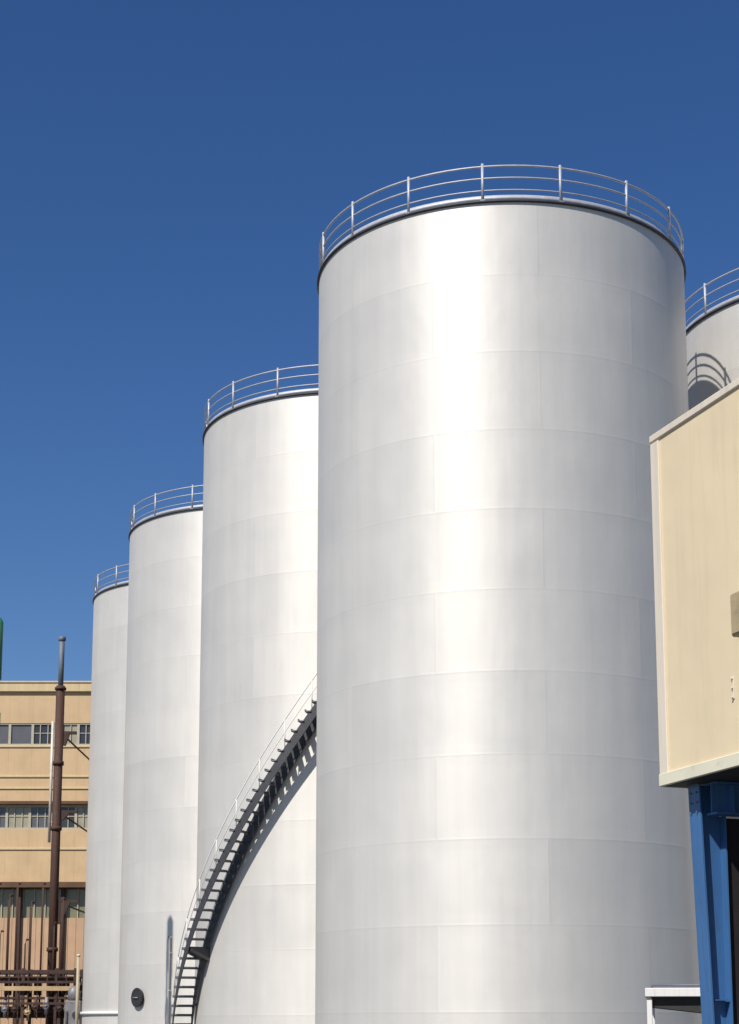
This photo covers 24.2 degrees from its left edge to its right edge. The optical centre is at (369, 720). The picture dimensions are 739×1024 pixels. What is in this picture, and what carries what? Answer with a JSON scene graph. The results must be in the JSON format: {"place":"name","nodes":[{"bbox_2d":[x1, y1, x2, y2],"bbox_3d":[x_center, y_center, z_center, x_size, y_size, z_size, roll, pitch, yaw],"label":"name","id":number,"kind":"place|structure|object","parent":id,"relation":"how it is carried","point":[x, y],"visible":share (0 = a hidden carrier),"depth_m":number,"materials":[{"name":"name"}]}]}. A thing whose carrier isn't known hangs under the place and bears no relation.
{"place":"outdoors","nodes":[
{"label":"outdoors","id":0,"kind":"place"},
{"bbox_2d":[0,681,90,1023],"bbox_3d":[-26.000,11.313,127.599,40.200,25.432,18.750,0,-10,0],"label":"industrial building","id":1,"kind":"structure","parent":0,"point":[27,712],"depth_m":119.69,"materials":[{"name":"beige paint"}]},
{"bbox_2d":[0,806,6,828],"bbox_3d":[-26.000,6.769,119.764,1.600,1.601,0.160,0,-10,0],"label":"window","id":2,"kind":"structure","parent":1,"relation":"in","point":[3,809],"depth_m":119.77,"materials":[{"name":"grey glass"}]},
{"bbox_2d":[0,723,9,744],"bbox_3d":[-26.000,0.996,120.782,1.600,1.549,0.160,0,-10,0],"label":"window","id":3,"kind":"structure","parent":1,"relation":"in","point":[4,727],"depth_m":120.80,"materials":[{"name":"grey glass"}]},
{"bbox_2d":[6,806,29,828],"bbox_3d":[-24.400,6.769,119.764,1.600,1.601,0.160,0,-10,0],"label":"window","id":4,"kind":"structure","parent":1,"relation":"in","point":[18,817],"depth_m":119.77,"materials":[{"name":"white glass"}]},
{"bbox_2d":[9,723,32,744],"bbox_3d":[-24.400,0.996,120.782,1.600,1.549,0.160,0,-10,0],"label":"window","id":5,"kind":"structure","parent":1,"relation":"in","point":[20,733],"depth_m":120.80,"materials":[{"name":"grey glass"}]},
{"bbox_2d":[29,806,51,828],"bbox_3d":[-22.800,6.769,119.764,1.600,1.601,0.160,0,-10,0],"label":"window","id":6,"kind":"structure","parent":1,"relation":"in","point":[38,814],"depth_m":119.77,"materials":[{"name":"grey glass"}]},
{"bbox_2d":[32,723,54,744],"bbox_3d":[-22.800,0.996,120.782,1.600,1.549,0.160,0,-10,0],"label":"window","id":7,"kind":"structure","parent":1,"relation":"in","point":[41,731],"depth_m":120.77,"materials":[{"name":"glass"}]},
{"bbox_2d":[61,806,75,828],"bbox_3d":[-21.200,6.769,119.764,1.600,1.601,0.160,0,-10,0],"label":"window","id":8,"kind":"structure","parent":1,"relation":"in","point":[66,824],"depth_m":119.74,"materials":[{"name":"glass"}]},
{"bbox_2d":[64,723,78,744],"bbox_3d":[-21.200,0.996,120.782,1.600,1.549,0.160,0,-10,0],"label":"window","id":9,"kind":"structure","parent":1,"relation":"in","point":[67,726],"depth_m":120.83,"materials":[{"name":"white glass"}]},
{"bbox_2d":[75,806,87,828],"bbox_3d":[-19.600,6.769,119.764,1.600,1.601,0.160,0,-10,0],"label":"window","id":10,"kind":"structure","parent":1,"relation":"in","point":[82,816],"depth_m":119.77,"materials":[{"name":"white glass"}]},
{"bbox_2d":[78,723,89,744],"bbox_3d":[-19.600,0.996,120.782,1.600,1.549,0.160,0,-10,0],"label":"window","id":11,"kind":"structure","parent":1,"relation":"in","point":[84,728],"depth_m":120.77,"materials":[{"name":"glass"}]},
{"bbox_2d":[0,0,738,680],"label":"sky","id":12,"kind":"structure","parent":0,"point":[173,173],"materials":[{"name":"blue"}]},
{"bbox_2d":[649,378,738,1023],"bbox_3d":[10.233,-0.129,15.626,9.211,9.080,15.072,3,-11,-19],"label":"cream building","id":13,"kind":"structure","parent":0,"point":[694,454],"depth_m":20.68,"materials":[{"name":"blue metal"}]},
{"label":"ground","id":14,"kind":"structure","parent":0,"visible":0},
{"bbox_2d":[0,618,3,715],"bbox_3d":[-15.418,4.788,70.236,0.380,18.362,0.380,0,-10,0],"label":"mast","id":15,"kind":"object","parent":14,"relation":"on","point":[1,635],"visible":1,"depth_m":71.54,"materials":[{"name":"green paint"}]},
{"bbox_2d":[0,882,82,1023],"bbox_3d":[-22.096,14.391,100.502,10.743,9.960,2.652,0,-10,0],"label":"pipe rack","id":16,"kind":"object","parent":14,"relation":"on","point":[34,1009],"visible":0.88,"depth_m":99.67,"materials":[{"name":"brown metal"}]},
{"bbox_2d":[45,636,88,1023],"bbox_3d":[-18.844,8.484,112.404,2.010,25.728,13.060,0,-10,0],"label":"chimney","id":17,"kind":"object","parent":14,"relation":"on","point":[60,741],"visible":0.94,"depth_m":106.57,"materials":[{"name":"brown metal"}]},
{"bbox_2d":[64,986,81,1023],"bbox_3d":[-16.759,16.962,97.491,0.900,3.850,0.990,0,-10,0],"label":"pump unit","id":18,"kind":"object","parent":14,"relation":"on","point":[69,1013],"visible":0.74,"depth_m":97.23,"materials":[{"name":"grey metal"}]},
{"bbox_2d":[75,954,80,1023],"bbox_3d":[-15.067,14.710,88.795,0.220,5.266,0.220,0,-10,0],"label":"post","id":19,"kind":"object","parent":14,"relation":"on","point":[77,989],"visible":1,"depth_m":88.87,"materials":[{"name":"beige metal"}]},
{"bbox_2d":[80,564,128,1023],"bbox_3d":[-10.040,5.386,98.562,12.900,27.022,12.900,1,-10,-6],"label":"storage tank","id":20,"kind":"object","parent":14,"relation":"on","point":[104,843],"visible":0.26,"depth_m":94.82,"materials":[{"name":"metal"}]},
{"bbox_2d":[118,485,202,1023],"bbox_3d":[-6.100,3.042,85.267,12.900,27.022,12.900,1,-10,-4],"label":"storage tank","id":21,"kind":"object","parent":14,"relation":"on","point":[159,833],"visible":0.37,"depth_m":80.90,"materials":[{"name":"metal"}]},
{"bbox_2d":[170,364,318,1023],"bbox_3d":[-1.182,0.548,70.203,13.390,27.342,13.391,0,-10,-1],"label":"storage tank","id":22,"kind":"object","parent":14,"relation":"on","point":[252,952],"visible":0.5,"depth_m":65.78,"materials":[{"name":"metal"}]},
{"bbox_2d":[315,163,701,1023],"bbox_3d":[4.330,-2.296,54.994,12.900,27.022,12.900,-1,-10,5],"label":"storage tank","id":23,"kind":"object","parent":14,"relation":"on","point":[503,827],"visible":0.98,"depth_m":49.93,"materials":[{"name":"metal"}]},
{"bbox_2d":[645,984,700,1023],"bbox_3d":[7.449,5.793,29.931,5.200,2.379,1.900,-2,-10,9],"label":"canopy","id":24,"kind":"object","parent":14,"relation":"on","point":[683,999],"visible":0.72,"depth_m":29.58,"materials":[{"name":"white metal"}]},
{"bbox_2d":[685,268,738,818],"bbox_3d":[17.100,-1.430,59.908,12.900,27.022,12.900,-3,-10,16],"label":"storage tank","id":25,"kind":"object","parent":14,"relation":"on","point":[712,339],"visible":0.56,"depth_m":59.12,"materials":[{"name":"metal"}]}
]}

